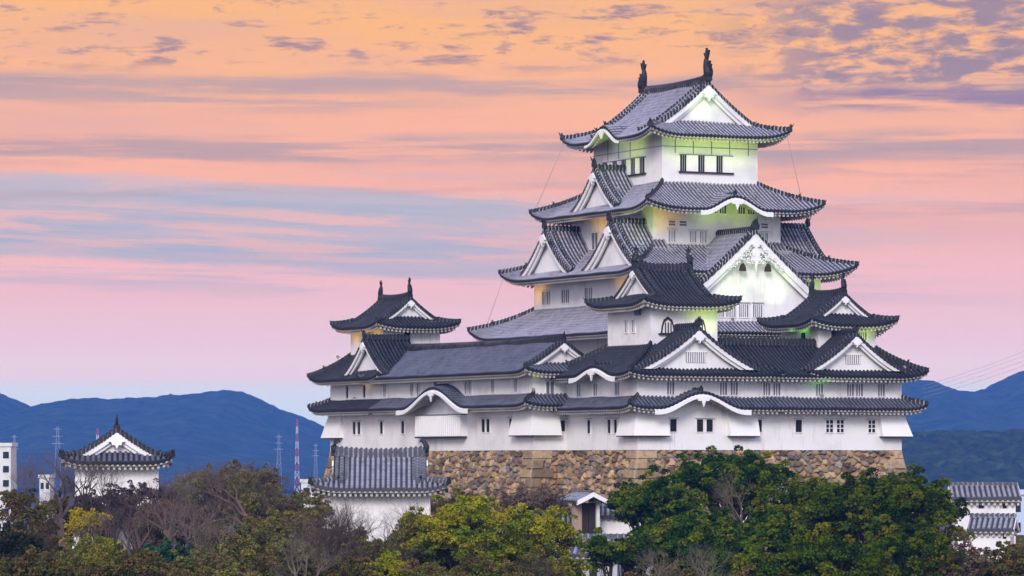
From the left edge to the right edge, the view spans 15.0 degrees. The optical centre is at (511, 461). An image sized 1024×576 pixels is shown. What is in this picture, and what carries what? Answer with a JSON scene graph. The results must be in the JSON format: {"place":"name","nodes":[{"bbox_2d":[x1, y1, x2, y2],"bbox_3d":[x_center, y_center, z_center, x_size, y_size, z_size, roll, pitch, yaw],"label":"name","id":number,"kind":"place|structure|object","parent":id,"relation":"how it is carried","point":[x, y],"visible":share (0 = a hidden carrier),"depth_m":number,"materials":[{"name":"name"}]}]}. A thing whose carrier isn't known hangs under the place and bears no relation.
{"place":"outdoors","nodes":[
{"label":"outdoors","id":0,"kind":"place"},
{"bbox_2d":[57,506,183,548],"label":"tree","id":1,"kind":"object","parent":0,"point":[121,535],"depth_m":262.00,"materials":[{"name":"plant"}]},
{"bbox_2d":[0,371,1023,489],"bbox_3d":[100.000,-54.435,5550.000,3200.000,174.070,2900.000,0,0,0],"label":"mountains","id":2,"kind":"structure","parent":0,"point":[241,427],"depth_m":5123.52,"materials":[{"name":"blue"}]},
{"bbox_2d":[0,0,1023,426],"label":"sky","id":3,"kind":"structure","parent":0,"point":[192,192],"materials":[{"name":"pink"}]},
{"bbox_2d":[16,487,1023,575],"bbox_3d":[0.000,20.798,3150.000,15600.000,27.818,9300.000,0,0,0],"label":"ground","id":4,"kind":"structure","parent":0,"point":[1018,537],"depth_m":3310.38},
{"bbox_2d":[0,443,17,530],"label":"apartment block","id":5,"kind":"structure","parent":4,"relation":"on","point":[7,455],"depth_m":880.00,"materials":[{"name":"concrete"}]},
{"bbox_2d":[0,521,52,575],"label":"leafy tree","id":6,"kind":"object","parent":4,"relation":"on","point":[13,545],"visible":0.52,"depth_m":214.76,"materials":[{"name":"green plant"}]},
{"bbox_2d":[0,487,61,559],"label":"leafy tree","id":7,"kind":"object","parent":4,"relation":"on","point":[16,500],"visible":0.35,"depth_m":234.44,"materials":[{"name":"green plant"}]},
{"bbox_2d":[0,544,83,575],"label":"leafy tree","id":8,"kind":"object","parent":4,"relation":"on","point":[28,561],"visible":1,"depth_m":204.25,"materials":[{"name":"green plant"}]},
{"bbox_2d":[38,474,54,519],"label":"apartment block","id":9,"kind":"structure","parent":4,"relation":"on","point":[42,485],"depth_m":950.00,"materials":[{"name":"concrete"}]},
{"bbox_2d":[35,494,76,574],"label":"leafy tree","id":10,"kind":"object","parent":4,"relation":"on","point":[64,505],"visible":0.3,"depth_m":249.46,"materials":[{"name":"green plant"}]},
{"bbox_2d":[16,448,108,546],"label":"bare tree","id":11,"kind":"object","parent":4,"relation":"on","point":[60,515],"visible":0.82,"depth_m":247.69,"materials":[{"name":"brown plant"}]},
{"bbox_2d":[19,516,111,575],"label":"bare tree","id":12,"kind":"object","parent":4,"relation":"on","point":[47,540],"visible":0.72,"depth_m":215.74,"materials":[{"name":"brown plant"}]},
{"bbox_2d":[42,453,110,540],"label":"bare tree","id":13,"kind":"object","parent":4,"relation":"on","point":[85,499],"visible":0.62,"depth_m":252.49,"materials":[{"name":"brown plant"}]},
{"bbox_2d":[59,507,112,566],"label":"leafy tree","id":14,"kind":"object","parent":4,"relation":"on","point":[76,515],"visible":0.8,"depth_m":245.52,"materials":[{"name":"yellow plant"}]},
{"bbox_2d":[52,535,132,575],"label":"leafy tree","id":15,"kind":"object","parent":4,"relation":"on","point":[100,547],"visible":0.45,"depth_m":224.66,"materials":[{"name":"green plant"}]},
{"bbox_2d":[70,483,134,542],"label":"leafy tree","id":16,"kind":"object","parent":4,"relation":"on","point":[93,502],"visible":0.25,"depth_m":260.30,"materials":[{"name":"brown plant"}]},
{"bbox_2d":[70,505,137,567],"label":"bare tree","id":17,"kind":"object","parent":4,"relation":"on","point":[102,526],"visible":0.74,"depth_m":229.76,"materials":[{"name":"brown plant"}]},
{"bbox_2d":[58,415,174,505],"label":"turret","id":18,"kind":"object","parent":4,"relation":"on","point":[135,458],"visible":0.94,"depth_m":289.74,"materials":[{"name":"paint"}]},
{"bbox_2d":[95,496,171,575],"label":"bare tree","id":19,"kind":"object","parent":4,"relation":"on","point":[128,533],"visible":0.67,"depth_m":228.25,"materials":[{"name":"brown plant"}]},
{"bbox_2d":[73,544,200,575],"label":"leafy tree","id":20,"kind":"object","parent":4,"relation":"on","point":[141,562],"visible":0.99,"depth_m":206.33,"materials":[{"name":"green plant"}]},
{"bbox_2d":[99,478,184,553],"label":"tree","id":21,"kind":"object","parent":4,"relation":"on","point":[130,492],"visible":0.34,"depth_m":257.31,"materials":[{"name":"brown plant"}]},
{"bbox_2d":[129,537,214,575],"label":"leafy tree","id":22,"kind":"object","parent":4,"relation":"on","point":[165,549],"visible":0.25,"depth_m":221.60,"materials":[{"name":"green plant"}]},
{"bbox_2d":[126,490,224,546],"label":"tree","id":23,"kind":"object","parent":4,"relation":"on","point":[160,537],"visible":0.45,"depth_m":251.19,"materials":[{"name":"brown plant"}]},
{"bbox_2d":[164,466,198,540],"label":"bare tree","id":24,"kind":"object","parent":4,"relation":"on","point":[180,500],"visible":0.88,"depth_m":245.37,"materials":[{"name":"brown plant"}]},
{"bbox_2d":[156,492,244,556],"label":"bare tree","id":25,"kind":"object","parent":4,"relation":"on","point":[177,516],"visible":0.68,"depth_m":223.10,"materials":[{"name":"brown plant"}]},
{"bbox_2d":[165,463,245,544],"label":"leafy tree","id":26,"kind":"object","parent":4,"relation":"on","point":[224,492],"visible":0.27,"depth_m":269.26,"materials":[{"name":"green plant"}]},
{"bbox_2d":[161,461,251,539],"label":"bare tree","id":27,"kind":"object","parent":4,"relation":"on","point":[210,503],"visible":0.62,"depth_m":252.71,"materials":[{"name":"brown plant"}]},
{"bbox_2d":[170,500,245,575],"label":"bare tree","id":28,"kind":"object","parent":4,"relation":"on","point":[200,532],"visible":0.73,"depth_m":218.29,"materials":[{"name":"brown plant"}]},
{"bbox_2d":[167,543,261,575],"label":"leafy tree","id":29,"kind":"object","parent":4,"relation":"on","point":[234,568],"visible":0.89,"depth_m":208.77,"materials":[{"name":"green plant"}]},
{"bbox_2d":[186,457,253,535],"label":"bare tree","id":30,"kind":"object","parent":4,"relation":"on","point":[241,508],"visible":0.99,"depth_m":249.78,"materials":[{"name":"brown plant"}]},
{"bbox_2d":[182,514,300,575],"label":"leafy tree","id":31,"kind":"object","parent":4,"relation":"on","point":[258,543],"visible":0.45,"depth_m":239.48,"materials":[{"name":"green plant"}]},
{"bbox_2d":[206,459,287,534],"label":"leafy tree","id":32,"kind":"object","parent":4,"relation":"on","point":[235,462],"visible":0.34,"depth_m":281.36,"materials":[{"name":"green plant"}]},
{"bbox_2d":[222,477,318,537],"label":"tree","id":33,"kind":"object","parent":4,"relation":"on","point":[255,507],"visible":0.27,"depth_m":261.36,"materials":[{"name":"brown plant"}]},
{"bbox_2d":[220,461,322,532],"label":"bare tree","id":34,"kind":"object","parent":4,"relation":"on","point":[261,502],"visible":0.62,"depth_m":253.80,"materials":[{"name":"brown plant"}]},
{"bbox_2d":[226,545,329,575],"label":"leafy tree","id":35,"kind":"object","parent":4,"relation":"on","point":[263,564],"visible":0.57,"depth_m":220.68,"materials":[{"name":"green plant"}]},
{"bbox_2d":[252,508,319,575],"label":"leafy tree","id":36,"kind":"object","parent":4,"relation":"on","point":[277,521],"visible":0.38,"depth_m":249.19,"materials":[{"name":"green plant"}]},
{"bbox_2d":[294,419,299,492],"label":"radio mast","id":37,"kind":"object","parent":4,"relation":"on","point":[297,458],"visible":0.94,"depth_m":3598.77,"materials":[{"name":"red metal"}]},
{"bbox_2d":[268,527,338,575],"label":"bare tree","id":38,"kind":"object","parent":4,"relation":"on","point":[295,549],"visible":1,"depth_m":215.91,"materials":[{"name":"brown plant"}]},
{"bbox_2d":[291,489,333,554],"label":"leafy tree","id":39,"kind":"object","parent":4,"relation":"on","point":[314,500],"visible":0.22,"depth_m":267.75,"materials":[{"name":"green plant"}]},
{"bbox_2d":[278,506,361,575],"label":"bare tree","id":40,"kind":"object","parent":4,"relation":"on","point":[313,542],"visible":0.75,"depth_m":223.30,"materials":[{"name":"brown plant"}]},
{"bbox_2d":[295,497,380,569],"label":"bare tree","id":41,"kind":"object","parent":4,"relation":"on","point":[321,535],"visible":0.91,"depth_m":223.35,"materials":[{"name":"brown plant"}]},
{"bbox_2d":[304,527,371,572],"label":"leafy tree","id":42,"kind":"object","parent":4,"relation":"on","point":[346,544],"visible":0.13,"depth_m":235.28,"materials":[{"name":"green plant"}]},
{"bbox_2d":[308,556,377,575],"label":"leafy tree","id":43,"kind":"object","parent":4,"relation":"on","point":[358,567],"visible":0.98,"depth_m":217.59,"materials":[{"name":"green plant"}]},
{"bbox_2d":[316,499,371,575],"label":"bare tree","id":44,"kind":"object","parent":4,"relation":"on","point":[352,543],"visible":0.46,"depth_m":228.37,"materials":[{"name":"brown plant"}]},
{"bbox_2d":[314,511,376,564],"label":"bare tree","id":45,"kind":"object","parent":4,"relation":"on","point":[353,539],"visible":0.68,"depth_m":228.53,"materials":[{"name":"brown plant"}]},
{"bbox_2d":[297,501,399,557],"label":"bare tree","id":46,"kind":"object","parent":4,"relation":"on","point":[340,523],"visible":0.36,"depth_m":235.75,"materials":[{"name":"brown plant"}]},
{"bbox_2d":[346,537,405,575],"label":"leafy tree","id":47,"kind":"object","parent":4,"relation":"on","point":[378,546],"visible":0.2,"depth_m":231.65,"materials":[{"name":"green plant"}]},
{"bbox_2d":[308,438,450,540],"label":"gate house","id":48,"kind":"structure","parent":4,"relation":"on","point":[377,481],"depth_m":300.03,"materials":[{"name":"paint"}]},
{"bbox_2d":[364,547,411,575],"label":"leafy tree","id":49,"kind":"object","parent":4,"relation":"on","point":[388,564],"visible":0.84,"depth_m":221.11,"materials":[{"name":"green plant"}]},
{"bbox_2d":[356,511,432,560],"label":"bare tree","id":50,"kind":"object","parent":4,"relation":"on","point":[387,538],"visible":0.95,"depth_m":230.10,"materials":[{"name":"brown plant"}]},
{"bbox_2d":[387,496,457,570],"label":"bare tree","id":51,"kind":"object","parent":4,"relation":"on","point":[417,555],"visible":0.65,"depth_m":237.50,"materials":[{"name":"brown plant"}]},
{"bbox_2d":[430,491,492,521],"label":"leafy tree","id":52,"kind":"object","parent":4,"relation":"on","point":[452,500],"visible":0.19,"depth_m":317.24,"materials":[{"name":"green plant"}]},
{"bbox_2d":[389,487,555,574],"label":"leafy tree","id":53,"kind":"object","parent":4,"relation":"on","point":[477,523],"visible":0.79,"depth_m":235.76,"materials":[{"name":"green plant"}]},
{"bbox_2d":[398,542,573,575],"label":"leafy tree","id":54,"kind":"object","parent":4,"relation":"on","point":[479,565],"visible":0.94,"depth_m":213.65,"materials":[{"name":"green plant"}]},
{"bbox_2d":[472,485,512,514],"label":"bare tree","id":55,"kind":"object","parent":4,"relation":"on","point":[487,488],"visible":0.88,"depth_m":289.24,"materials":[{"name":"brown plant"}]},
{"bbox_2d":[0,531,1023,574],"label":"undergrowth","id":56,"kind":"object","parent":4,"relation":"on","point":[1022,546],"visible":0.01,"depth_m":324.88,"materials":[{"name":"green plant"}]},
{"bbox_2d":[4,451,57,537],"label":"bare tree","id":57,"kind":"object","parent":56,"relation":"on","point":[30,477],"visible":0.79,"depth_m":247.63,"materials":[{"name":"brown plant"}]},
{"bbox_2d":[82,461,130,545],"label":"bare tree","id":58,"kind":"object","parent":56,"relation":"on","point":[106,500],"visible":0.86,"depth_m":250.13,"materials":[{"name":"brown plant"}]},
{"bbox_2d":[113,472,214,549],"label":"bare tree","id":59,"kind":"object","parent":56,"relation":"on","point":[163,528],"visible":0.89,"depth_m":245.82,"materials":[{"name":"brown plant"}]},
{"bbox_2d":[499,482,571,516],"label":"tree","id":60,"kind":"object","parent":4,"relation":"on","point":[522,496],"visible":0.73,"depth_m":316.81,"materials":[{"name":"brown plant"}]},
{"bbox_2d":[519,545,562,575],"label":"bare tree","id":61,"kind":"object","parent":4,"relation":"on","point":[537,564],"visible":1,"depth_m":213.33,"materials":[{"name":"brown plant"}]},
{"bbox_2d":[534,484,573,515],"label":"bare tree","id":62,"kind":"object","parent":4,"relation":"on","point":[559,498],"visible":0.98,"depth_m":284.22,"materials":[{"name":"brown plant"}]},
{"bbox_2d":[526,505,584,561],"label":"leafy tree","id":63,"kind":"object","parent":4,"relation":"on","point":[565,531],"visible":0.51,"depth_m":241.39,"materials":[{"name":"green plant"}]},
{"bbox_2d":[538,552,591,575],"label":"leafy tree","id":64,"kind":"object","parent":4,"relation":"on","point":[569,564],"visible":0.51,"depth_m":225.75,"materials":[{"name":"green plant"}]},
{"bbox_2d":[557,490,607,533],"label":"gate","id":65,"kind":"structure","parent":4,"relation":"on","point":[588,515],"depth_m":286.26,"materials":[{"name":"white paint"}]},
{"bbox_2d":[582,503,594,533],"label":"door","id":66,"kind":"structure","parent":65,"relation":"in","point":[588,509],"depth_m":286.41,"materials":[{"name":"brown wood"}]},
{"bbox_2d":[554,533,625,575],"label":"gate hut","id":67,"kind":"object","parent":4,"relation":"on","point":[576,553],"visible":0.2,"depth_m":250.03,"materials":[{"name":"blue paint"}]},
{"bbox_2d":[578,527,629,575],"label":"evergreen tree","id":68,"kind":"object","parent":4,"relation":"on","point":[606,553],"visible":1,"depth_m":235.65,"materials":[{"name":"green plant"}]},
{"bbox_2d":[314,450,912,551],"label":"stone base","id":69,"kind":"object","parent":4,"relation":"on","point":[600,472],"visible":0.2,"depth_m":350.31,"materials":[{"name":"stone"}]},
{"bbox_2d":[306,277,461,450],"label":"castle turret","id":70,"kind":"object","parent":69,"relation":"on","point":[382,329],"visible":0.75,"depth_m":385.61,"materials":[{"name":"paint"}]},
{"bbox_2d":[354,331,584,450],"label":"castle corridor","id":71,"kind":"object","parent":69,"relation":"on","point":[468,396],"visible":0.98,"depth_m":361.30,"materials":[{"name":"paint"}]},
{"bbox_2d":[415,414,466,437],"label":"bay window","id":72,"kind":"structure","parent":71,"relation":"in","point":[433,425],"depth_m":366.95,"materials":[{"name":"paint"}]},
{"bbox_2d":[550,245,785,449],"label":"keep","id":73,"kind":"structure","parent":69,"relation":"on","point":[663,368],"depth_m":343.89,"materials":[{"name":"paint"}]},
{"bbox_2d":[658,317,673,334],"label":"bell window","id":74,"kind":"structure","parent":73,"relation":"in","point":[667,327],"depth_m":344.80,"materials":[{"name":"white wood"}]},
{"bbox_2d":[665,380,676,394],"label":"window","id":75,"kind":"structure","parent":73,"relation":"in","point":[670,384],"depth_m":341.45,"materials":[{"name":"grey"}]},
{"bbox_2d":[718,381,728,395],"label":"window","id":76,"kind":"structure","parent":73,"relation":"in","point":[723,385],"depth_m":343.71,"materials":[{"name":"grey"}]},
{"bbox_2d":[729,381,739,395],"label":"window","id":77,"kind":"structure","parent":73,"relation":"in","point":[734,385],"depth_m":344.22,"materials":[{"name":"grey"}]},
{"bbox_2d":[466,48,890,353],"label":"castle keep","id":78,"kind":"structure","parent":69,"relation":"on","point":[661,155],"depth_m":371.20,"materials":[{"name":"paint"}]},
{"bbox_2d":[603,156,645,176],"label":"window","id":79,"kind":"structure","parent":78,"relation":"in","point":[637,164],"depth_m":374.37,"materials":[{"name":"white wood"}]},
{"bbox_2d":[679,154,733,174],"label":"window","id":80,"kind":"structure","parent":78,"relation":"in","point":[714,164],"depth_m":371.37,"materials":[{"name":"white wood"}]},
{"bbox_2d":[738,302,749,317],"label":"window","id":81,"kind":"structure","parent":78,"relation":"in","point":[743,310],"depth_m":363.92,"materials":[{"name":"grey"}]},
{"bbox_2d":[751,302,763,317],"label":"window","id":82,"kind":"structure","parent":78,"relation":"in","point":[757,310],"depth_m":364.54,"materials":[{"name":"grey"}]},
{"bbox_2d":[717,337,849,449],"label":"castle corridor","id":83,"kind":"object","parent":69,"relation":"on","point":[792,426],"visible":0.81,"depth_m":346.98,"materials":[{"name":"paint"}]},
{"bbox_2d":[761,381,771,395],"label":"window","id":84,"kind":"structure","parent":83,"relation":"in","point":[766,385],"depth_m":345.65,"materials":[{"name":"grey"}]},
{"bbox_2d":[756,271,929,449],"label":"keep","id":85,"kind":"structure","parent":69,"relation":"on","point":[871,404],"depth_m":350.30,"materials":[{"name":"paint"}]},
{"bbox_2d":[825,418,834,432],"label":"window","id":86,"kind":"structure","parent":85,"relation":"in","point":[829,422],"depth_m":348.44,"materials":[{"name":"white"}]},
{"bbox_2d":[835,418,845,432],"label":"window","id":87,"kind":"structure","parent":85,"relation":"in","point":[840,422],"depth_m":348.95,"materials":[{"name":"white"}]},
{"bbox_2d":[845,382,855,396],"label":"window","id":88,"kind":"structure","parent":85,"relation":"in","point":[850,386],"depth_m":349.47,"materials":[{"name":"grey"}]},
{"bbox_2d":[612,528,667,575],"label":"leafy tree","id":89,"kind":"object","parent":4,"relation":"on","point":[633,544],"visible":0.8,"depth_m":237.59,"materials":[{"name":"green plant"}]},
{"bbox_2d":[605,464,707,531],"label":"evergreen tree","id":90,"kind":"object","parent":4,"relation":"on","point":[635,505],"visible":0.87,"depth_m":270.68,"materials":[{"name":"green plant"}]},
{"bbox_2d":[628,542,694,575],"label":"bare tree","id":91,"kind":"object","parent":4,"relation":"on","point":[660,571],"visible":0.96,"depth_m":209.32,"materials":[{"name":"brown plant"}]},
{"bbox_2d":[632,500,743,574],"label":"evergreen tree","id":92,"kind":"object","parent":4,"relation":"on","point":[701,526],"visible":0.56,"depth_m":243.30,"materials":[{"name":"green plant"}]},
{"bbox_2d":[624,560,756,575],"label":"leafy tree","id":93,"kind":"object","parent":4,"relation":"on","point":[688,572],"visible":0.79,"depth_m":211.11,"materials":[{"name":"green plant"}]},
{"bbox_2d":[670,541,739,575],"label":"bare tree","id":94,"kind":"object","parent":4,"relation":"on","point":[700,562],"visible":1,"depth_m":205.93,"materials":[{"name":"brown plant"}]},
{"bbox_2d":[710,472,750,522],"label":"bare tree","id":95,"kind":"object","parent":4,"relation":"on","point":[728,495],"visible":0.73,"depth_m":251.32,"materials":[{"name":"brown plant"}]},
{"bbox_2d":[667,445,800,522],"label":"evergreen tree","id":96,"kind":"object","parent":4,"relation":"on","point":[752,467],"visible":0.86,"depth_m":276.54,"materials":[{"name":"green plant"}]},
{"bbox_2d":[683,538,788,575],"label":"leafy tree","id":97,"kind":"object","parent":4,"relation":"on","point":[749,554],"visible":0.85,"depth_m":213.35,"materials":[{"name":"green plant"}]},
{"bbox_2d":[722,508,807,574],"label":"evergreen tree","id":98,"kind":"object","parent":4,"relation":"on","point":[771,525],"visible":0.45,"depth_m":239.42,"materials":[{"name":"green plant"}]},
{"bbox_2d":[744,476,832,554],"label":"evergreen tree","id":99,"kind":"object","parent":4,"relation":"on","point":[788,502],"visible":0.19,"depth_m":255.47,"materials":[{"name":"green plant"}]},
{"bbox_2d":[760,521,899,575],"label":"evergreen tree","id":100,"kind":"object","parent":4,"relation":"on","point":[845,557],"visible":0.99,"depth_m":213.78,"materials":[{"name":"green plant"}]},
{"bbox_2d":[789,463,975,575],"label":"evergreen tree","id":101,"kind":"object","parent":4,"relation":"on","point":[854,507],"visible":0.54,"depth_m":248.21,"materials":[{"name":"green plant"}]},
{"bbox_2d":[848,523,965,575],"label":"leafy tree","id":102,"kind":"object","parent":4,"relation":"on","point":[888,540],"visible":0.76,"depth_m":220.80,"materials":[{"name":"green plant"}]},
{"bbox_2d":[920,531,992,575],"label":"leafy tree","id":103,"kind":"object","parent":4,"relation":"on","point":[969,563],"visible":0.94,"depth_m":221.54,"materials":[{"name":"brown plant"}]},
{"bbox_2d":[947,482,1021,550],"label":"storehouse","id":104,"kind":"structure","parent":4,"relation":"on","point":[993,497],"depth_m":300.04,"materials":[{"name":"paint"}]},
{"bbox_2d":[966,513,1018,559],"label":"storehouse","id":105,"kind":"structure","parent":4,"relation":"on","point":[989,529],"depth_m":292.13,"materials":[{"name":"paint"}]},
{"bbox_2d":[974,540,1023,575],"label":"leafy tree","id":106,"kind":"object","parent":4,"relation":"on","point":[1010,566],"visible":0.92,"depth_m":224.08,"materials":[{"name":"green plant"}]},
{"bbox_2d":[1016,490,1023,534],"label":"apartment block","id":107,"kind":"structure","parent":4,"relation":"on","point":[1020,512],"depth_m":620.00,"materials":[{"name":"white concrete"}]},
{"bbox_2d":[600,503,640,537],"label":"plaster wall","id":108,"kind":"structure","parent":0,"point":[611,524],"depth_m":288.11,"materials":[{"name":"paint"}]},
{"bbox_2d":[902,429,1023,524],"bbox_3d":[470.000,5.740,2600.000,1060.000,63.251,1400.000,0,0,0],"label":"forested hill","id":109,"kind":"structure","parent":0,"point":[972,456],"depth_m":2420.79,"materials":[{"name":"blue plant"}]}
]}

